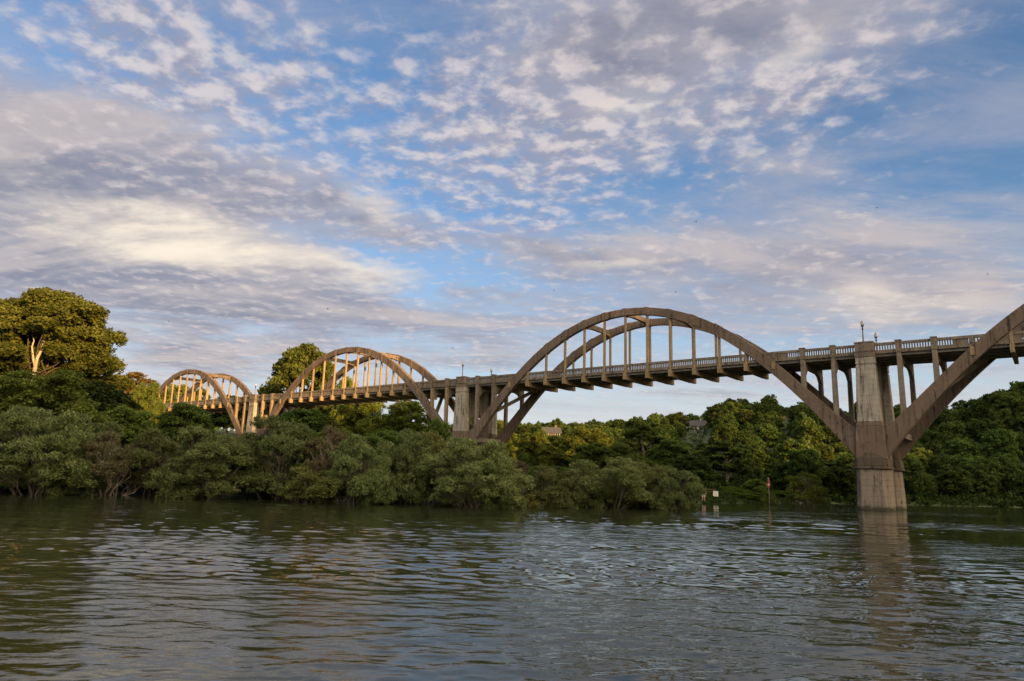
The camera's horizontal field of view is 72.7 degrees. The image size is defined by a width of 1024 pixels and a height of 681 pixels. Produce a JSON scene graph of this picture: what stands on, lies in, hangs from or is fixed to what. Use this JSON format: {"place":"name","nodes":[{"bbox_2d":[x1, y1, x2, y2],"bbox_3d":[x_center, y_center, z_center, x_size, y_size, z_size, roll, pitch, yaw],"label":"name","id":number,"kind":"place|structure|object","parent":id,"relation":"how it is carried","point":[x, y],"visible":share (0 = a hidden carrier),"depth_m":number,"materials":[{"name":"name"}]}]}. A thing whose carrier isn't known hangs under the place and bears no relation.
{"place":"outdoors","nodes":[
{"label":"outdoors","id":0,"kind":"place"},
{"bbox_2d":[0,492,1023,680],"bbox_3d":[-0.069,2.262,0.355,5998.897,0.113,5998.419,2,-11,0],"label":"river water","id":1,"kind":"structure","parent":0,"point":[118,587],"depth_m":13.45,"materials":[{"name":"grey liquid"}]},
{"bbox_2d":[276,466,343,502],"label":"willow","id":2,"kind":"object","parent":1,"relation":"in","point":[322,487],"visible":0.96,"depth_m":49.99,"materials":[{"name":"green plant"}]},
{"bbox_2d":[324,432,398,504],"bbox_3d":[-11.304,10.087,52.231,5.714,6.489,6.624,4,-12,-13],"label":"willow","id":3,"kind":"object","parent":1,"relation":"in","point":[369,485],"visible":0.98,"depth_m":50.94,"materials":[{"name":"green plant"}]},
{"bbox_2d":[416,436,535,508],"bbox_3d":[-2.668,10.206,51.498,8.403,6.380,8.614,9,-13,-32],"label":"willow","id":4,"kind":"object","parent":1,"relation":"in","point":[463,482],"visible":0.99,"depth_m":50.24,"materials":[{"name":"green plant"}]},
{"bbox_2d":[516,493,541,507],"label":"willow","id":5,"kind":"object","parent":1,"relation":"in","point":[533,502],"visible":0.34,"depth_m":54.10,"materials":[{"name":"green plant"}]},
{"bbox_2d":[518,465,589,508],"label":"willow","id":6,"kind":"object","parent":1,"relation":"in","point":[556,496],"visible":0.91,"depth_m":55.70,"materials":[{"name":"green plant"}]},
{"bbox_2d":[567,457,655,508],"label":"willow","id":7,"kind":"object","parent":1,"relation":"in","point":[598,485],"visible":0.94,"depth_m":57.26,"materials":[{"name":"green plant"}]},
{"bbox_2d":[611,461,664,507],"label":"willow","id":8,"kind":"object","parent":1,"relation":"in","point":[649,473],"visible":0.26,"depth_m":59.84,"materials":[{"name":"green plant"}]},
{"bbox_2d":[644,465,707,510],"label":"willow","id":9,"kind":"object","parent":1,"relation":"in","point":[666,499],"visible":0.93,"depth_m":57.78,"materials":[{"name":"green plant"}]},
{"bbox_2d":[783,470,829,506],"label":"willow","id":10,"kind":"object","parent":1,"relation":"in","point":[812,492],"visible":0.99,"depth_m":81.70,"materials":[{"name":"green plant"}]},
{"bbox_2d":[0,418,1023,507],"bbox_3d":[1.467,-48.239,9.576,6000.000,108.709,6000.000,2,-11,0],"label":"ground","id":11,"kind":"structure","parent":0,"point":[243,494],"depth_m":108.97,"materials":[{"name":"soil"}]},
{"bbox_2d":[0,427,51,492],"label":"willow","id":12,"kind":"object","parent":11,"relation":"on","point":[1,487],"visible":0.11,"depth_m":51.51,"materials":[{"name":"green plant"}]},
{"bbox_2d":[0,368,113,435],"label":"broadleaf tree","id":13,"kind":"object","parent":11,"relation":"on","point":[53,389],"visible":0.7,"depth_m":77.93,"materials":[{"name":"green plant"}]},
{"bbox_2d":[0,404,121,495],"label":"willow","id":14,"kind":"object","parent":11,"relation":"on","point":[65,437],"visible":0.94,"depth_m":49.60,"materials":[{"name":"green plant"}]},
{"bbox_2d":[0,287,134,390],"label":"cottonwood tree","id":15,"kind":"object","parent":11,"relation":"on","point":[45,331],"visible":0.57,"depth_m":105.22,"materials":[{"name":"green plant"}]},
{"bbox_2d":[50,421,124,457],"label":"willow","id":16,"kind":"object","parent":11,"relation":"on","point":[106,426],"visible":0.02,"depth_m":61.65,"materials":[{"name":"green plant"}]},
{"bbox_2d":[49,379,130,432],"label":"broadleaf tree","id":17,"kind":"object","parent":11,"relation":"on","point":[104,394],"visible":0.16,"depth_m":94.94,"materials":[{"name":"green plant"}]},
{"bbox_2d":[54,430,154,495],"bbox_3d":[-30.055,9.931,52.899,6.340,6.079,7.287,-2,-12,17],"label":"willow","id":18,"kind":"object","parent":11,"relation":"on","point":[104,441],"visible":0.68,"depth_m":51.69,"materials":[{"name":"green plant"}]},
{"bbox_2d":[98,404,156,447],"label":"broadleaf tree","id":19,"kind":"object","parent":11,"relation":"on","point":[131,421],"visible":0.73,"depth_m":85.62,"materials":[{"name":"green plant"}]},
{"bbox_2d":[112,389,143,445],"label":"broadleaf tree","id":20,"kind":"object","parent":11,"relation":"on","point":[135,406],"visible":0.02,"depth_m":104.75,"materials":[{"name":"green plant"}]},
{"bbox_2d":[115,371,160,396],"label":"poplar tree","id":21,"kind":"object","parent":11,"relation":"on","point":[138,376],"visible":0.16,"depth_m":209.22,"materials":[{"name":"green plant"}]},
{"bbox_2d":[131,381,166,429],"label":"broadleaf tree","id":22,"kind":"object","parent":11,"relation":"on","point":[145,398],"visible":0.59,"depth_m":148.48,"materials":[{"name":"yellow plant"}]},
{"bbox_2d":[115,425,190,495],"bbox_3d":[-27.897,10.111,55.208,6.586,6.649,7.634,7,-12,-26],"label":"willow","id":23,"kind":"object","parent":11,"relation":"on","point":[159,442],"visible":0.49,"depth_m":53.59,"materials":[{"name":"green plant"}]},
{"bbox_2d":[159,384,196,417],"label":"broadleaf tree","id":24,"kind":"object","parent":11,"relation":"on","point":[175,392],"visible":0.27,"depth_m":222.45,"materials":[{"name":"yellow plant"}]},
{"bbox_2d":[154,402,216,445],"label":"broadleaf tree","id":25,"kind":"object","parent":11,"relation":"on","point":[170,424],"visible":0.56,"depth_m":97.42,"materials":[{"name":"green plant"}]},
{"bbox_2d":[144,425,256,498],"bbox_3d":[-23.033,9.660,52.260,6.874,6.483,7.143,-3,-12,23],"label":"willow","id":26,"kind":"object","parent":11,"relation":"on","point":[203,476],"visible":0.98,"depth_m":51.26,"materials":[{"name":"green plant"}]},
{"bbox_2d":[208,394,247,433],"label":"broadleaf tree","id":27,"kind":"object","parent":11,"relation":"on","point":[223,420],"visible":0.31,"depth_m":206.09,"materials":[{"name":"green plant"}]},
{"bbox_2d":[223,412,331,499],"bbox_3d":[-18.590,9.985,55.998,9.198,7.962,8.972,12,-15,-41],"label":"willow","id":28,"kind":"object","parent":11,"relation":"on","point":[285,436],"visible":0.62,"depth_m":54.47,"materials":[{"name":"green plant"}]},
{"bbox_2d":[257,342,337,427],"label":"cottonwood tree","id":29,"kind":"object","parent":11,"relation":"on","point":[291,365],"visible":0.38,"depth_m":162.20,"materials":[{"name":"green plant"}]},
{"bbox_2d":[268,408,326,445],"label":"broadleaf tree","id":30,"kind":"object","parent":11,"relation":"on","point":[312,418],"visible":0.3,"depth_m":125.36,"materials":[{"name":"green plant"}]},
{"bbox_2d":[314,428,351,461],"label":"broadleaf tree","id":31,"kind":"object","parent":11,"relation":"on","point":[319,435],"visible":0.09,"depth_m":74.31,"materials":[{"name":"green plant"}]},
{"bbox_2d":[303,424,372,500],"bbox_3d":[-13.804,10.475,55.694,6.333,7.440,5.510,6,-12,-21],"label":"willow","id":32,"kind":"object","parent":11,"relation":"on","point":[337,436],"visible":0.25,"depth_m":55.03,"materials":[{"name":"green plant"}]},
{"bbox_2d":[329,376,358,424],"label":"broadleaf tree","id":33,"kind":"object","parent":11,"relation":"on","point":[348,385],"visible":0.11,"depth_m":188.26,"materials":[{"name":"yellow plant"}]},
{"bbox_2d":[336,402,389,437],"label":"broadleaf tree","id":34,"kind":"object","parent":11,"relation":"on","point":[362,419],"visible":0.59,"depth_m":154.25,"materials":[{"name":"green plant"}]},
{"bbox_2d":[362,430,401,459],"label":"broadleaf tree","id":35,"kind":"object","parent":11,"relation":"on","point":[383,436],"visible":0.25,"depth_m":81.45,"materials":[{"name":"green plant"}]},
{"bbox_2d":[375,400,431,451],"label":"broadleaf tree","id":36,"kind":"object","parent":11,"relation":"on","point":[399,418],"visible":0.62,"depth_m":148.84,"materials":[{"name":"green plant"}]},
{"bbox_2d":[359,428,448,503],"bbox_3d":[-8.255,10.521,55.053,6.687,7.344,7.228,-3,-12,23],"label":"willow","id":37,"kind":"object","parent":11,"relation":"on","point":[411,478],"visible":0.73,"depth_m":53.22,"materials":[{"name":"green plant"}]},
{"bbox_2d":[426,417,451,441],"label":"broadleaf tree","id":38,"kind":"object","parent":11,"relation":"on","point":[435,424],"visible":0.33,"depth_m":86.50,"materials":[{"name":"green plant"}]},
{"bbox_2d":[415,429,485,503],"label":"willow","id":39,"kind":"object","parent":11,"relation":"on","point":[435,436],"visible":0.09,"depth_m":56.20,"materials":[{"name":"green plant"}]},
{"bbox_2d":[497,419,517,458],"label":"broadleaf tree","id":40,"kind":"object","parent":11,"relation":"on","point":[509,445],"visible":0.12,"depth_m":147.37,"materials":[{"name":"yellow plant"}]},
{"bbox_2d":[484,457,535,495],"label":"willow","id":41,"kind":"object","parent":11,"relation":"on","point":[520,464],"visible":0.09,"depth_m":59.98,"materials":[{"name":"green plant"}]},
{"bbox_2d":[0,410,1023,507],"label":"undergrowth","id":42,"kind":"object","parent":11,"relation":"on","point":[1001,498],"visible":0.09,"depth_m":108.91,"materials":[{"name":"green plant"}]},
{"bbox_2d":[516,453,539,466],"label":"hillside tree","id":43,"kind":"object","parent":11,"relation":"on","point":[523,458],"visible":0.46,"depth_m":161.62,"materials":[{"name":"green plant"}]},
{"bbox_2d":[514,432,557,465],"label":"broadleaf tree","id":44,"kind":"object","parent":11,"relation":"on","point":[528,442],"visible":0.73,"depth_m":165.88,"materials":[{"name":"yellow plant"}]},
{"bbox_2d":[541,425,561,434],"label":"hill house","id":45,"kind":"structure","parent":11,"relation":"on","point":[555,430],"depth_m":245.46,"materials":[{"name":"brown wood"}]},
{"bbox_2d":[537,435,572,467],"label":"broadleaf tree","id":46,"kind":"object","parent":11,"relation":"on","point":[550,455],"visible":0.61,"depth_m":155.66,"materials":[{"name":"green plant"}]},
{"bbox_2d":[129,304,1023,510],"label":"arch bridge","id":47,"kind":"structure","parent":11,"relation":"on","point":[878,439],"depth_m":90.80,"materials":[{"name":"concrete"}]},
{"bbox_2d":[561,425,613,464],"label":"broadleaf tree","id":48,"kind":"object","parent":11,"relation":"on","point":[574,439],"visible":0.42,"depth_m":147.28,"materials":[{"name":"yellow plant"}]},
{"bbox_2d":[568,442,632,468],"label":"broadleaf tree","id":49,"kind":"object","parent":11,"relation":"on","point":[602,451],"visible":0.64,"depth_m":102.31,"materials":[{"name":"green plant"}]},
{"bbox_2d":[179,381,1023,430],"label":"distant wood","id":50,"kind":"object","parent":11,"relation":"on","point":[696,417],"depth_m":312.79,"materials":[{"name":"green plant"}]},
{"bbox_2d":[609,455,659,469],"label":"broadleaf tree","id":51,"kind":"object","parent":11,"relation":"on","point":[643,459],"visible":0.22,"depth_m":89.72,"materials":[{"name":"green plant"}]},
{"bbox_2d":[618,419,674,459],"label":"sycamore tree","id":52,"kind":"object","parent":11,"relation":"on","point":[639,431],"visible":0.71,"depth_m":115.17,"materials":[{"name":"green plant"}]},
{"bbox_2d":[648,439,693,468],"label":"broadleaf tree","id":53,"kind":"object","parent":11,"relation":"on","point":[661,456],"visible":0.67,"depth_m":109.14,"materials":[{"name":"green plant"}]},
{"bbox_2d":[669,411,689,431],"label":"hillside tree","id":54,"kind":"object","parent":11,"relation":"on","point":[674,418],"visible":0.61,"depth_m":249.04,"materials":[{"name":"green plant"}]},
{"bbox_2d":[672,422,687,439],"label":"hillside tree","id":55,"kind":"object","parent":11,"relation":"on","point":[681,429],"visible":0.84,"depth_m":238.02,"materials":[{"name":"green plant"}]},
{"bbox_2d":[516,394,848,433],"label":"hill forest","id":56,"kind":"object","parent":11,"relation":"on","point":[769,399],"visible":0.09,"depth_m":277.46,"materials":[{"name":"green plant"}]},
{"bbox_2d":[667,455,716,480],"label":"broadleaf tree","id":57,"kind":"object","parent":11,"relation":"on","point":[699,466],"visible":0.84,"depth_m":97.33,"materials":[{"name":"green plant"}]},
{"bbox_2d":[705,404,724,424],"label":"hillside tree","id":58,"kind":"object","parent":11,"relation":"on","point":[714,408],"visible":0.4,"depth_m":252.28,"materials":[{"name":"green plant"}]},
{"bbox_2d":[707,423,737,452],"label":"hillside tree","id":59,"kind":"object","parent":11,"relation":"on","point":[728,431],"visible":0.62,"depth_m":176.16,"materials":[{"name":"green plant"}]},
{"bbox_2d":[689,439,757,480],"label":"sycamore tree","id":60,"kind":"object","parent":11,"relation":"on","point":[742,462],"visible":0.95,"depth_m":101.16,"materials":[{"name":"green plant"}]},
{"bbox_2d":[710,417,738,435],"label":"hillside tree","id":61,"kind":"object","parent":11,"relation":"on","point":[724,421],"visible":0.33,"depth_m":205.46,"materials":[{"name":"green plant"}]},
{"bbox_2d":[732,431,755,459],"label":"hillside tree","id":62,"kind":"object","parent":11,"relation":"on","point":[743,439],"visible":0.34,"depth_m":138.17,"materials":[{"name":"green plant"}]},
{"bbox_2d":[737,410,755,424],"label":"hillside tree","id":63,"kind":"object","parent":11,"relation":"on","point":[749,415],"visible":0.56,"depth_m":224.65,"materials":[{"name":"green plant"}]},
{"bbox_2d":[668,487,832,503],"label":"weeds","id":64,"kind":"object","parent":11,"relation":"on","point":[723,495],"visible":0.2,"depth_m":87.99,"materials":[{"name":"green plant"}]},
{"bbox_2d":[732,444,770,476],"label":"hillside tree","id":65,"kind":"object","parent":11,"relation":"on","point":[758,454],"visible":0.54,"depth_m":115.45,"materials":[{"name":"green plant"}]},
{"bbox_2d":[738,479,767,491],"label":"shrub","id":66,"kind":"object","parent":11,"relation":"on","point":[756,485],"visible":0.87,"depth_m":95.34,"materials":[{"name":"green plant"}]},
{"bbox_2d":[755,404,777,413],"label":"hillside tree","id":67,"kind":"object","parent":11,"relation":"on","point":[760,408],"visible":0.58,"depth_m":242.89,"materials":[{"name":"green plant"}]},
{"bbox_2d":[752,455,783,475],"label":"broadleaf tree","id":68,"kind":"object","parent":11,"relation":"on","point":[772,459],"visible":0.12,"depth_m":119.64,"materials":[{"name":"green plant"}]},
{"bbox_2d":[754,423,782,448],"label":"hillside tree","id":69,"kind":"object","parent":11,"relation":"on","point":[764,431],"visible":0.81,"depth_m":172.56,"materials":[{"name":"green plant"}]},
{"bbox_2d":[754,413,785,431],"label":"hillside tree","id":70,"kind":"object","parent":11,"relation":"on","point":[766,418],"visible":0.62,"depth_m":202.11,"materials":[{"name":"green plant"}]},
{"bbox_2d":[765,460,795,490],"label":"hillside tree","id":71,"kind":"object","parent":11,"relation":"on","point":[777,474],"visible":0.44,"depth_m":107.24,"materials":[{"name":"green plant"}]},
{"bbox_2d":[773,438,821,463],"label":"hillside tree","id":72,"kind":"object","parent":11,"relation":"on","point":[784,448],"visible":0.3,"depth_m":119.69,"materials":[{"name":"green plant"}]},
{"bbox_2d":[787,406,810,423],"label":"hillside tree","id":73,"kind":"object","parent":11,"relation":"on","point":[793,413],"visible":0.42,"depth_m":216.14,"materials":[{"name":"green plant"}]},
{"bbox_2d":[784,449,825,486],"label":"hillside tree","id":74,"kind":"object","parent":11,"relation":"on","point":[813,463],"visible":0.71,"depth_m":102.60,"materials":[{"name":"green plant"}]},
{"bbox_2d":[793,417,825,444],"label":"hillside tree","id":75,"kind":"object","parent":11,"relation":"on","point":[806,429],"visible":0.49,"depth_m":152.10,"materials":[{"name":"green plant"}]},
{"bbox_2d":[811,443,835,467],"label":"hillside tree","id":76,"kind":"object","parent":11,"relation":"on","point":[827,452],"visible":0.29,"depth_m":126.35,"materials":[{"name":"green plant"}]},
{"bbox_2d":[819,424,839,445],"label":"hillside tree","id":77,"kind":"object","parent":11,"relation":"on","point":[831,436],"visible":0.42,"depth_m":161.97,"materials":[{"name":"green plant"}]},
{"bbox_2d":[821,465,856,494],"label":"hillside tree","id":78,"kind":"object","parent":11,"relation":"on","point":[844,478],"visible":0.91,"depth_m":102.67,"materials":[{"name":"green plant"}]},
{"bbox_2d":[830,452,855,468],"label":"hillside tree","id":79,"kind":"object","parent":11,"relation":"on","point":[842,461],"visible":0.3,"depth_m":113.13,"materials":[{"name":"green plant"}]},
{"bbox_2d":[902,456,924,495],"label":"hillside tree","id":80,"kind":"object","parent":11,"relation":"on","point":[912,475],"visible":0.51,"depth_m":107.94,"materials":[{"name":"green plant"}]},
{"bbox_2d":[906,473,938,495],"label":"hillside tree","id":81,"kind":"object","parent":11,"relation":"on","point":[929,485],"visible":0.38,"depth_m":110.33,"materials":[{"name":"green plant"}]},
{"bbox_2d":[909,447,936,472],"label":"hillside tree","id":82,"kind":"object","parent":11,"relation":"on","point":[923,457],"visible":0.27,"depth_m":132.82,"materials":[{"name":"green plant"}]},
{"bbox_2d":[917,430,943,450],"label":"hillside tree","id":83,"kind":"object","parent":11,"relation":"on","point":[926,437],"visible":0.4,"depth_m":167.96,"materials":[{"name":"green plant"}]},
{"bbox_2d":[923,441,942,456],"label":"hillside tree","id":84,"kind":"object","parent":11,"relation":"on","point":[933,446],"visible":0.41,"depth_m":152.00,"materials":[{"name":"green plant"}]},
{"bbox_2d":[928,411,963,431],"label":"hillside tree","id":85,"kind":"object","parent":11,"relation":"on","point":[942,417],"visible":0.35,"depth_m":184.56,"materials":[{"name":"green plant"}]},
{"bbox_2d":[925,454,968,476],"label":"hillside tree","id":86,"kind":"object","parent":11,"relation":"on","point":[931,467],"visible":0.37,"depth_m":124.50,"materials":[{"name":"green plant"}]},
{"bbox_2d":[935,420,969,443],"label":"hillside tree","id":87,"kind":"object","parent":11,"relation":"on","point":[952,429],"visible":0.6,"depth_m":172.13,"materials":[{"name":"green plant"}]},
{"bbox_2d":[934,464,975,496],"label":"hillside tree","id":88,"kind":"object","parent":11,"relation":"on","point":[957,480],"visible":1,"depth_m":111.62,"materials":[{"name":"green plant"}]},
{"bbox_2d":[939,439,986,461],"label":"hillside tree","id":89,"kind":"object","parent":11,"relation":"on","point":[957,449],"visible":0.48,"depth_m":144.12,"materials":[{"name":"green plant"}]},
{"bbox_2d":[955,409,976,422],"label":"hillside tree","id":90,"kind":"object","parent":11,"relation":"on","point":[967,414],"visible":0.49,"depth_m":191.64,"materials":[{"name":"green plant"}]},
{"bbox_2d":[958,458,977,477],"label":"hillside tree","id":91,"kind":"object","parent":11,"relation":"on","point":[966,464],"visible":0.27,"depth_m":126.88,"materials":[{"name":"green plant"}]},
{"bbox_2d":[969,405,991,420],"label":"hillside tree","id":92,"kind":"object","parent":11,"relation":"on","point":[981,411],"visible":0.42,"depth_m":182.99,"materials":[{"name":"green plant"}]},
{"bbox_2d":[962,418,1000,447],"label":"hillside tree","id":93,"kind":"object","parent":11,"relation":"on","point":[980,426],"visible":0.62,"depth_m":164.32,"materials":[{"name":"green plant"}]},
{"bbox_2d":[968,469,997,495],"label":"hillside tree","id":94,"kind":"object","parent":11,"relation":"on","point":[981,477],"visible":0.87,"depth_m":114.46,"materials":[{"name":"green plant"}]},
{"bbox_2d":[971,456,1004,496],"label":"hillside tree","id":95,"kind":"object","parent":11,"relation":"on","point":[992,466],"visible":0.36,"depth_m":119.16,"materials":[{"name":"green plant"}]},
{"bbox_2d":[981,391,1012,408],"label":"hillside tree","id":96,"kind":"object","parent":11,"relation":"on","point":[989,402],"visible":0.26,"depth_m":190.91,"materials":[{"name":"green plant"}]},
{"bbox_2d":[980,428,1022,459],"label":"hillside tree","id":97,"kind":"object","parent":11,"relation":"on","point":[993,441],"visible":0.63,"depth_m":144.44,"materials":[{"name":"green plant"}]},
{"bbox_2d":[988,408,1018,430],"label":"hillside tree","id":98,"kind":"object","parent":11,"relation":"on","point":[998,417],"visible":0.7,"depth_m":170.16,"materials":[{"name":"green plant"}]},
{"bbox_2d":[990,455,1021,492],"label":"hillside tree","id":99,"kind":"object","parent":11,"relation":"on","point":[1008,464],"visible":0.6,"depth_m":121.52,"materials":[{"name":"green plant"}]},
{"bbox_2d":[989,391,1023,418],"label":"hillside tree","id":100,"kind":"object","parent":11,"relation":"on","point":[1016,400],"visible":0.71,"depth_m":175.85,"materials":[{"name":"green plant"}]},
{"bbox_2d":[991,452,1023,469],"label":"hillside tree","id":101,"kind":"object","parent":11,"relation":"on","point":[1009,455],"visible":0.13,"depth_m":137.91,"materials":[{"name":"green plant"}]},
{"bbox_2d":[1008,472,1023,495],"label":"hillside tree","id":102,"kind":"object","parent":11,"relation":"on","point":[1017,483],"visible":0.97,"depth_m":116.74,"materials":[{"name":"green plant"}]},
{"bbox_2d":[0,0,1023,430],"label":"sky","id":103,"kind":"structure","parent":0,"point":[416,180],"materials":[{"name":"blue"}]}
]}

